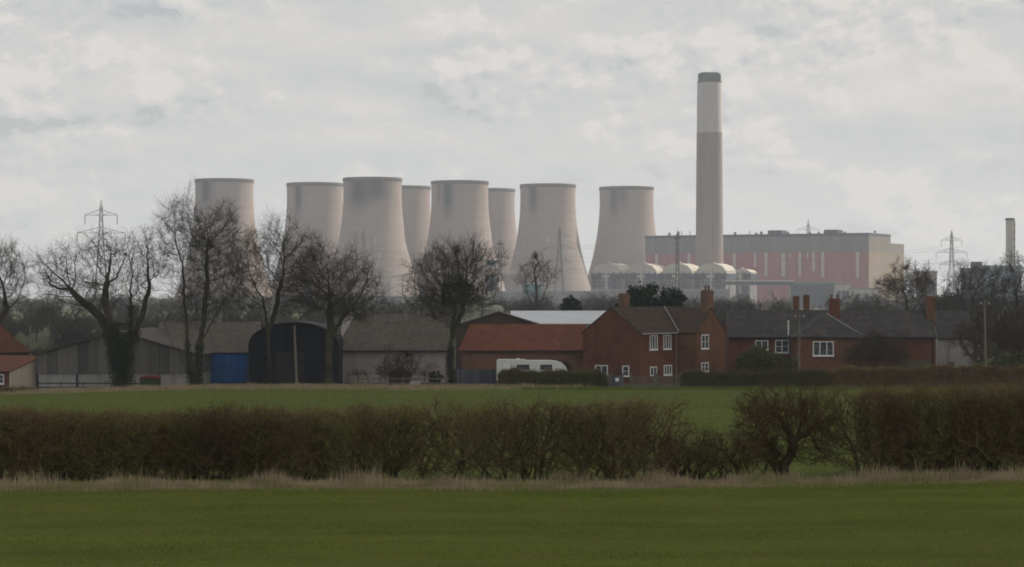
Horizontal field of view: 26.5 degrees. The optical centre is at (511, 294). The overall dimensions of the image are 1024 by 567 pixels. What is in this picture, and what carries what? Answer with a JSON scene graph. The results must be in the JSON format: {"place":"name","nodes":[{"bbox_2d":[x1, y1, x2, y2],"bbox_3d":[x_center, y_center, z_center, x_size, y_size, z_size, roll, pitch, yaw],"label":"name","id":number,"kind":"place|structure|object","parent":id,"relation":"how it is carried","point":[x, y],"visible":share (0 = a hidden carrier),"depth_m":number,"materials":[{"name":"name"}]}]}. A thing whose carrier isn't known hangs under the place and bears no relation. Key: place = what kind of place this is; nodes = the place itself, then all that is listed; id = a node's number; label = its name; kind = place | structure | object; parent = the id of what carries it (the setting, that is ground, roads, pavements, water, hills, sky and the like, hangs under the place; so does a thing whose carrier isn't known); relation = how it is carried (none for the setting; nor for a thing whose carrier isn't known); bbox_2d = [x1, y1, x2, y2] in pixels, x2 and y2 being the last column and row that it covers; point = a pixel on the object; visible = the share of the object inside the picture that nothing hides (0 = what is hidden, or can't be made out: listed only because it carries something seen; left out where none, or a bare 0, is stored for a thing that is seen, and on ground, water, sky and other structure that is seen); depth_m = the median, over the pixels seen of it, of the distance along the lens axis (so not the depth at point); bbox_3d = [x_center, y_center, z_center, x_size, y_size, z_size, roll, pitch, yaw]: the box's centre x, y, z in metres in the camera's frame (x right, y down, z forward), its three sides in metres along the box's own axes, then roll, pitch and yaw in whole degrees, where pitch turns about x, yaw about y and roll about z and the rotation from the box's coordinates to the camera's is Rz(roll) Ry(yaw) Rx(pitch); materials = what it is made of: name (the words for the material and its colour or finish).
{"place":"outdoors","nodes":[
{"label":"outdoors","id":0,"kind":"place"},
{"bbox_2d":[0,382,592,394],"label":"dry grass","id":1,"kind":"structure","parent":0,"point":[324,386],"depth_m":222.17,"materials":[{"name":"plant"}]},
{"bbox_2d":[485,260,496,302],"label":"transfer tower","id":2,"kind":"structure","parent":0,"point":[490,261],"depth_m":1699.85,"materials":[{"name":"grey metal"}]},
{"bbox_2d":[0,298,1023,566],"bbox_3d":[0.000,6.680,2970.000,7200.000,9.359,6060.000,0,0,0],"label":"ground","id":3,"kind":"structure","parent":0,"point":[468,512],"depth_m":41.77,"materials":[{"name":"plant"}]},
{"bbox_2d":[0,325,35,388],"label":"farmhouse","id":4,"kind":"object","parent":3,"relation":"on","point":[17,365],"visible":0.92,"depth_m":246.88,"materials":[{"name":"paint"}]},
{"bbox_2d":[0,383,37,392],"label":"clipped hedge","id":5,"kind":"object","parent":3,"relation":"on","point":[6,389],"visible":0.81,"depth_m":225.75,"materials":[{"name":"green plant"}]},
{"bbox_2d":[0,233,39,323],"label":"bare tree","id":6,"kind":"object","parent":3,"relation":"on","point":[6,309],"visible":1,"depth_m":235.96,"materials":[{"name":"brown plant"}]},
{"bbox_2d":[38,381,137,388],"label":"rail fence","id":7,"kind":"object","parent":3,"relation":"on","point":[83,383],"visible":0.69,"depth_m":232.97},
{"bbox_2d":[18,223,177,386],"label":"ivy tree","id":8,"kind":"object","parent":3,"relation":"on","point":[120,361],"visible":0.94,"depth_m":237.55,"materials":[{"name":"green plant"}]},
{"bbox_2d":[77,201,125,317],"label":"pylon","id":9,"kind":"object","parent":3,"relation":"on","point":[100,220],"visible":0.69,"depth_m":901.46,"materials":[{"name":"metal"}]},
{"bbox_2d":[34,327,212,388],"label":"grey barn","id":10,"kind":"structure","parent":3,"relation":"on","point":[81,361],"depth_m":245.92,"materials":[{"name":"metal"}]},
{"bbox_2d":[129,375,160,385],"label":"farm trailer","id":11,"kind":"object","parent":3,"relation":"on","point":[152,380],"visible":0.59,"depth_m":236.00,"materials":[{"name":"green paint"}]},
{"bbox_2d":[0,394,380,480],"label":"hawthorn hedge","id":12,"kind":"object","parent":3,"relation":"on","point":[189,441],"visible":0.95,"depth_m":54.95,"materials":[{"name":"plant"}]},
{"bbox_2d":[142,174,257,385],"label":"bare tree","id":13,"kind":"object","parent":3,"relation":"on","point":[211,243],"visible":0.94,"depth_m":235.42,"materials":[{"name":"brown plant"}]},
{"bbox_2d":[156,322,262,382],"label":"barn","id":14,"kind":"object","parent":3,"relation":"on","point":[226,343],"depth_m":258.29,"materials":[{"name":"concrete"}]},
{"bbox_2d":[211,354,227,382],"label":"sliding door","id":15,"kind":"structure","parent":14,"relation":"in","point":[219,362],"depth_m":255.86,"materials":[{"name":"blue metal"}]},
{"bbox_2d":[229,354,246,382],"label":"sliding door","id":16,"kind":"structure","parent":14,"relation":"in","point":[237,362],"depth_m":255.86,"materials":[{"name":"blue metal"}]},
{"bbox_2d":[172,178,273,306],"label":"cooling tower","id":17,"kind":"structure","parent":3,"relation":"on","point":[239,191],"depth_m":1933.02,"materials":[{"name":"concrete"}]},
{"bbox_2d":[220,202,338,384],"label":"bare tree","id":18,"kind":"object","parent":3,"relation":"on","point":[275,309],"visible":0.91,"depth_m":239.61,"materials":[{"name":"brown plant"}]},
{"bbox_2d":[248,321,342,383],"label":"black barn","id":19,"kind":"structure","parent":3,"relation":"on","point":[310,341],"depth_m":250.00,"materials":[{"name":"metal"}]},
{"bbox_2d":[275,352,303,383],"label":"sliding door","id":20,"kind":"structure","parent":19,"relation":"in","point":[284,361],"depth_m":249.87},
{"bbox_2d":[293,325,297,383],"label":"utility pole","id":21,"kind":"object","parent":3,"relation":"on","point":[295,360],"visible":0.87,"depth_m":237.89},
{"bbox_2d":[270,182,342,304],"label":"cooling tower","id":22,"kind":"structure","parent":3,"relation":"on","point":[315,205],"depth_m":2000.02,"materials":[{"name":"concrete"}]},
{"bbox_2d":[272,227,399,384],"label":"bare tree","id":23,"kind":"object","parent":3,"relation":"on","point":[349,283],"visible":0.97,"depth_m":239.56,"materials":[{"name":"brown plant"}]},
{"bbox_2d":[349,228,379,311],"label":"pylon","id":24,"kind":"object","parent":3,"relation":"on","point":[364,235],"visible":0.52,"depth_m":1286.92,"materials":[{"name":"metal"}]},
{"bbox_2d":[319,177,420,306],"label":"cooling tower","id":25,"kind":"structure","parent":3,"relation":"on","point":[372,206],"depth_m":1909.68,"materials":[{"name":"concrete"}]},
{"bbox_2d":[374,272,415,302],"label":"inclined conveyor","id":26,"kind":"object","parent":3,"relation":"on","point":[389,282],"visible":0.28,"depth_m":1651.05,"materials":[{"name":"metal"}]},
{"bbox_2d":[341,314,453,382],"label":"pale barn","id":27,"kind":"structure","parent":3,"relation":"on","point":[363,349],"depth_m":256.93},
{"bbox_2d":[388,366,411,384],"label":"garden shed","id":28,"kind":"structure","parent":3,"relation":"on","point":[399,380],"depth_m":243.00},
{"bbox_2d":[373,344,427,384],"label":"bare shrub","id":29,"kind":"object","parent":3,"relation":"on","point":[402,362],"visible":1,"depth_m":239.81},
{"bbox_2d":[358,376,448,384],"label":"rail fence","id":30,"kind":"object","parent":3,"relation":"on","point":[424,378],"visible":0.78,"depth_m":235.97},
{"bbox_2d":[402,185,430,279],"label":"cooling tower","id":31,"kind":"structure","parent":3,"relation":"on","point":[416,211],"depth_m":2060.31,"materials":[{"name":"concrete"}]},
{"bbox_2d":[427,371,444,384],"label":"green shrub","id":32,"kind":"object","parent":3,"relation":"on","point":[436,375],"visible":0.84,"depth_m":240.94,"materials":[{"name":"green plant"}]},
{"bbox_2d":[396,228,518,384],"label":"ivy tree","id":33,"kind":"object","parent":3,"relation":"on","point":[462,289],"visible":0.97,"depth_m":239.01,"materials":[{"name":"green plant"}]},
{"bbox_2d":[417,180,504,303],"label":"cooling tower","id":34,"kind":"structure","parent":3,"relation":"on","point":[460,208],"depth_m":1966.00,"materials":[{"name":"concrete"}]},
{"bbox_2d":[461,304,481,322],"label":"storage tank","id":35,"kind":"object","parent":3,"relation":"on","point":[477,314],"visible":0.2,"depth_m":308.63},
{"bbox_2d":[453,368,496,383],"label":"board fence","id":36,"kind":"object","parent":3,"relation":"on","point":[475,376],"visible":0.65,"depth_m":245.97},
{"bbox_2d":[482,304,503,315],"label":"storage tank","id":37,"kind":"object","parent":3,"relation":"on","point":[495,309],"visible":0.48,"depth_m":308.76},
{"bbox_2d":[456,311,539,368],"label":"mossy shed","id":38,"kind":"structure","parent":3,"relation":"on","point":[499,317],"depth_m":280.00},
{"bbox_2d":[497,240,502,300],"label":"lattice mast","id":39,"kind":"object","parent":3,"relation":"on","point":[498,243],"visible":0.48,"depth_m":1548.74,"materials":[{"name":"metal"}]},
{"bbox_2d":[488,188,516,286],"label":"cooling tower","id":40,"kind":"structure","parent":3,"relation":"on","point":[501,204],"depth_m":2111.57,"materials":[{"name":"concrete"}]},
{"bbox_2d":[309,386,697,479],"bbox_3d":[-0.251,3.645,55.376,10.039,2.692,3.088,0,0,0],"label":"hawthorn hedge","id":41,"kind":"object","parent":3,"relation":"on","point":[481,426],"visible":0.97,"depth_m":54.88,"materials":[{"name":"plant"}]},
{"bbox_2d":[496,271,515,290],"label":"conveyor gallery","id":42,"kind":"object","parent":3,"relation":"on","point":[508,272],"visible":0.47,"depth_m":1701.56,"materials":[{"name":"metal"}]},
{"bbox_2d":[0,390,1021,468],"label":"grass","id":43,"kind":"structure","parent":3,"relation":"on","point":[496,391],"depth_m":159.74,"materials":[{"name":"plant"}]},
{"bbox_2d":[0,289,1022,320],"bbox_3d":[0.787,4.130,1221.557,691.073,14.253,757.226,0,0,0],"label":"treeline","id":44,"kind":"object","parent":3,"relation":"on","point":[582,300],"visible":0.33,"depth_m":991.87,"materials":[{"name":"plant"}]},
{"bbox_2d":[0,283,1023,341],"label":"wood","id":45,"kind":"object","parent":3,"relation":"on","point":[44,314],"visible":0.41,"depth_m":552.11,"materials":[{"name":"plant"}]},
{"bbox_2d":[0,312,1023,360],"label":"hedgerow scrub","id":46,"kind":"object","parent":3,"relation":"on","point":[67,336],"visible":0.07,"depth_m":554.07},
{"bbox_2d":[458,324,585,381],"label":"terracotta barn","id":47,"kind":"structure","parent":3,"relation":"on","point":[485,346],"depth_m":260.59,"materials":[{"name":"tile"}]},
{"bbox_2d":[523,283,540,300],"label":"plant shed","id":48,"kind":"structure","parent":3,"relation":"on","point":[531,289],"depth_m":1500.00,"materials":[{"name":"blue metal"}]},
{"bbox_2d":[497,358,566,382],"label":"caravan","id":49,"kind":"object","parent":3,"relation":"on","point":[524,364],"visible":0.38,"depth_m":243.00,"materials":[{"name":"white metal"}]},
{"bbox_2d":[512,247,560,310],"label":"bare tree","id":50,"kind":"object","parent":3,"relation":"on","point":[535,277],"visible":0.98,"depth_m":470.01,"materials":[{"name":"brown plant"}]},
{"bbox_2d":[493,291,592,308],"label":"plant shed","id":51,"kind":"structure","parent":3,"relation":"on","point":[511,295],"depth_m":1640.00,"materials":[{"name":"metal"}]},
{"bbox_2d":[507,183,591,290],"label":"cooling tower","id":52,"kind":"structure","parent":3,"relation":"on","point":[546,209],"depth_m":2023.20,"materials":[{"name":"concrete"}]},
{"bbox_2d":[496,366,608,387],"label":"clipped hedge","id":53,"kind":"object","parent":3,"relation":"on","point":[549,376],"visible":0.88,"depth_m":230.53,"materials":[{"name":"green plant"}]},
{"bbox_2d":[511,311,604,327],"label":"white roof shed","id":54,"kind":"structure","parent":3,"relation":"on","point":[587,318],"depth_m":302.28,"materials":[{"name":"metal"}]},
{"bbox_2d":[542,225,576,309],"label":"pylon","id":55,"kind":"object","parent":3,"relation":"on","point":[558,245],"visible":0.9,"depth_m":1227.34,"materials":[{"name":"metal"}]},
{"bbox_2d":[558,294,583,310],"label":"evergreen tree","id":56,"kind":"object","parent":3,"relation":"on","point":[567,305],"visible":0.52,"depth_m":329.36,"materials":[{"name":"green plant"}]},
{"bbox_2d":[591,261,628,288],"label":"precipitator","id":57,"kind":"object","parent":3,"relation":"on","point":[606,281],"visible":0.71,"depth_m":1723.16,"materials":[{"name":"grey metal"}]},
{"bbox_2d":[610,373,622,386],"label":"notice board","id":58,"kind":"object","parent":3,"relation":"on","point":[616,380],"visible":0.81,"depth_m":229.96,"materials":[{"name":"white paint"}]},
{"bbox_2d":[588,186,655,287],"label":"cooling tower","id":59,"kind":"structure","parent":3,"relation":"on","point":[626,219],"depth_m":2072.53,"materials":[{"name":"concrete"}]},
{"bbox_2d":[630,373,655,387],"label":"field gate","id":60,"kind":"structure","parent":3,"relation":"on","point":[653,381],"depth_m":230.97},
{"bbox_2d":[626,261,663,288],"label":"precipitator","id":61,"kind":"object","parent":3,"relation":"on","point":[643,271],"visible":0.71,"depth_m":1723.90,"materials":[{"name":"grey metal"}]},
{"bbox_2d":[614,281,687,306],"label":"evergreen tree","id":62,"kind":"object","parent":3,"relation":"on","point":[642,296],"visible":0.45,"depth_m":294.68,"materials":[{"name":"green plant"}]},
{"bbox_2d":[581,286,726,382],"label":"brick house","id":63,"kind":"structure","parent":3,"relation":"on","point":[625,338],"depth_m":256.48,"materials":[{"name":"red brick"}]},
{"bbox_2d":[649,335,657,350],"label":"window","id":64,"kind":"structure","parent":63,"relation":"in","point":[653,339],"depth_m":254.43,"materials":[{"name":"white paint"}]},
{"bbox_2d":[663,335,671,349],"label":"window","id":65,"kind":"structure","parent":63,"relation":"in","point":[666,338],"depth_m":256.86,"materials":[{"name":"white paint"}]},
{"bbox_2d":[663,365,672,375],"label":"window","id":66,"kind":"structure","parent":63,"relation":"in","point":[667,368],"depth_m":257.05,"materials":[{"name":"white paint"}]},
{"bbox_2d":[701,334,708,349],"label":"window","id":67,"kind":"structure","parent":63,"relation":"in","point":[705,337],"depth_m":258.69,"materials":[{"name":"white paint"}]},
{"bbox_2d":[591,289,729,306],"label":"plant shed","id":68,"kind":"structure","parent":3,"relation":"on","point":[689,293],"depth_m":1660.00,"materials":[{"name":"metal"}]},
{"bbox_2d":[656,373,680,387],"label":"field gate","id":69,"kind":"structure","parent":3,"relation":"on","point":[657,381],"depth_m":230.97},
{"bbox_2d":[674,228,680,287],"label":"lattice mast","id":70,"kind":"object","parent":3,"relation":"on","point":[676,238],"visible":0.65,"depth_m":1399.10,"materials":[{"name":"metal"}]},
{"bbox_2d":[661,261,698,288],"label":"precipitator","id":71,"kind":"object","parent":3,"relation":"on","point":[687,273],"visible":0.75,"depth_m":1723.31,"materials":[{"name":"grey metal"}]},
{"bbox_2d":[625,416,790,479],"bbox_3d":[4.970,3.927,55.274,4.463,2.009,2.552,0,0,0],"label":"hawthorn hedge","id":72,"kind":"object","parent":3,"relation":"on","point":[702,453],"visible":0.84,"depth_m":54.99,"materials":[{"name":"plant"}]},
{"bbox_2d":[696,72,722,266],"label":"power station chimney","id":73,"kind":"object","parent":3,"relation":"on","point":[709,203],"visible":0.94,"depth_m":1765.92,"materials":[{"name":"grey concrete"}]},
{"bbox_2d":[695,261,736,300],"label":"precipitator","id":74,"kind":"object","parent":3,"relation":"on","point":[718,275],"visible":0.67,"depth_m":1724.10,"materials":[{"name":"grey metal"}]},
{"bbox_2d":[736,267,756,304],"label":"precipitator","id":75,"kind":"object","parent":3,"relation":"on","point":[742,289],"visible":0.48,"depth_m":1756.47,"materials":[{"name":"grey metal"}]},
{"bbox_2d":[678,367,833,387],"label":"clipped hedge","id":76,"kind":"object","parent":3,"relation":"on","point":[696,375],"visible":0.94,"depth_m":230.57,"materials":[{"name":"green plant"}]},
{"bbox_2d":[725,280,793,302],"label":"conveyor gallery","id":77,"kind":"object","parent":3,"relation":"on","point":[762,282],"visible":0.69,"depth_m":1690.00,"materials":[{"name":"grey metal"}]},
{"bbox_2d":[735,343,797,381],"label":"green shrub","id":78,"kind":"object","parent":3,"relation":"on","point":[757,361],"visible":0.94,"depth_m":249.29,"materials":[{"name":"green plant"}]},
{"bbox_2d":[645,230,903,306],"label":"power station hall","id":79,"kind":"structure","parent":3,"relation":"on","point":[776,251],"depth_m":1864.33,"materials":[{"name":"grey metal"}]},
{"bbox_2d":[715,370,854,477],"bbox_3d":[6.908,3.369,55.336,3.758,3.096,2.922,0,0,0],"label":"hawthorn tree","id":80,"kind":"object","parent":3,"relation":"on","point":[792,439],"visible":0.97,"depth_m":55.02,"materials":[{"name":"brown plant"}]},
{"bbox_2d":[723,294,863,381],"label":"slate cottage","id":81,"kind":"structure","parent":3,"relation":"on","point":[826,336],"depth_m":265.93,"materials":[{"name":"brick"}]},
{"bbox_2d":[775,340,789,353],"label":"window","id":82,"kind":"structure","parent":81,"relation":"in","point":[782,345],"depth_m":265.99,"materials":[{"name":"white paint"}]},
{"bbox_2d":[812,341,833,356],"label":"window","id":83,"kind":"structure","parent":81,"relation":"in","point":[820,348],"depth_m":259.95,"materials":[{"name":"white paint"}]},
{"bbox_2d":[795,313,804,383],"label":"utility pole","id":84,"kind":"object","parent":3,"relation":"on","point":[799,317],"visible":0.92,"depth_m":242.90,"materials":[{"name":"brown wood"}]},
{"bbox_2d":[790,282,837,307],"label":"plant shed","id":85,"kind":"structure","parent":3,"relation":"on","point":[815,292],"depth_m":1720.00,"materials":[{"name":"grey metal"}]},
{"bbox_2d":[833,283,851,307],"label":"plant shed","id":86,"kind":"structure","parent":3,"relation":"on","point":[840,289],"depth_m":1710.00,"materials":[{"name":"grey metal"}]},
{"bbox_2d":[849,288,881,306],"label":"plant shed","id":87,"kind":"structure","parent":3,"relation":"on","point":[869,291],"depth_m":1700.00,"materials":[{"name":"grey metal"}]},
{"bbox_2d":[836,328,914,378],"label":"bare shrub","id":88,"kind":"object","parent":3,"relation":"on","point":[887,358],"visible":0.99,"depth_m":251.76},
{"bbox_2d":[847,296,936,379],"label":"slate cottage","id":89,"kind":"structure","parent":3,"relation":"on","point":[918,326],"depth_m":271.08,"materials":[{"name":"brick"}]},
{"bbox_2d":[901,359,929,378],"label":"garage door","id":90,"kind":"structure","parent":89,"relation":"in","point":[915,362],"depth_m":269.98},
{"bbox_2d":[871,255,939,309],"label":"tree","id":91,"kind":"object","parent":3,"relation":"on","point":[892,285],"visible":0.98,"depth_m":518.61,"materials":[{"name":"brown plant"}]},
{"bbox_2d":[803,374,1023,475],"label":"hawthorn hedge","id":92,"kind":"object","parent":3,"relation":"on","point":[957,418],"visible":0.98,"depth_m":54.86,"materials":[{"name":"plant"}]},
{"bbox_2d":[916,271,937,305],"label":"plant building","id":93,"kind":"structure","parent":3,"relation":"on","point":[934,276],"depth_m":1650.00,"materials":[{"name":"concrete"}]},
{"bbox_2d":[832,362,1023,387],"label":"clipped hedge","id":94,"kind":"object","parent":3,"relation":"on","point":[856,373],"visible":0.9,"depth_m":232.64,"materials":[{"name":"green plant"}]},
{"bbox_2d":[936,230,966,298],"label":"pylon","id":95,"kind":"object","parent":3,"relation":"on","point":[952,250],"visible":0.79,"depth_m":1325.59,"materials":[{"name":"metal"}]},
{"bbox_2d":[547,256,930,272],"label":"power cable","id":96,"kind":"object","parent":95,"relation":"attached to","point":[739,272],"visible":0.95,"depth_m":1274.38,"materials":[{"name":"metal"}]},
{"bbox_2d":[935,311,974,376],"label":"outbuilding","id":97,"kind":"structure","parent":3,"relation":"on","point":[946,322],"depth_m":279.00,"materials":[{"name":"concrete"}]},
{"bbox_2d":[961,262,982,299],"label":"plant building","id":98,"kind":"structure","parent":3,"relation":"on","point":[975,265],"depth_m":1480.00,"materials":[{"name":"grey metal"}]},
{"bbox_2d":[939,257,1006,325],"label":"bare tree","id":99,"kind":"object","parent":3,"relation":"on","point":[966,289],"visible":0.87,"depth_m":429.43,"materials":[{"name":"brown plant"}]},
{"bbox_2d":[945,299,1023,374],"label":"bare thicket","id":100,"kind":"object","parent":3,"relation":"on","point":[998,336],"visible":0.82,"depth_m":267.38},
{"bbox_2d":[980,300,989,380],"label":"utility pole","id":101,"kind":"object","parent":3,"relation":"on","point":[985,348],"visible":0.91,"depth_m":246.89,"materials":[{"name":"brown wood"}]},
{"bbox_2d":[978,249,1023,349],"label":"bare tree","id":102,"kind":"object","parent":3,"relation":"on","point":[1008,281],"visible":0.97,"depth_m":399.96,"materials":[{"name":"brown plant"}]},
{"bbox_2d":[981,265,1021,300],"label":"plant building","id":103,"kind":"structure","parent":3,"relation":"on","point":[991,268],"depth_m":1470.00,"materials":[{"name":"blue metal"}]},
{"bbox_2d":[987,351,1023,379],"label":"green shrub","id":104,"kind":"object","parent":3,"relation":"on","point":[1007,360],"visible":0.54,"depth_m":255.59,"materials":[{"name":"green plant"}]},
{"bbox_2d":[1005,218,1014,264],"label":"chimney","id":105,"kind":"object","parent":3,"relation":"on","point":[1010,233],"visible":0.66,"depth_m":1497.66,"materials":[{"name":"concrete"}]},
{"bbox_2d":[0,457,1023,494],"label":"dry grass","id":106,"kind":"structure","parent":0,"point":[375,482],"depth_m":51.98,"materials":[{"name":"plant"}]},
{"bbox_2d":[0,0,1023,297],"label":"sky","id":107,"kind":"structure","parent":0,"point":[902,119],"materials":[{"name":"white"}]},
{"bbox_2d":[522,385,1022,390],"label":"rough grass","id":108,"kind":"structure","parent":0,"point":[659,387],"depth_m":217.94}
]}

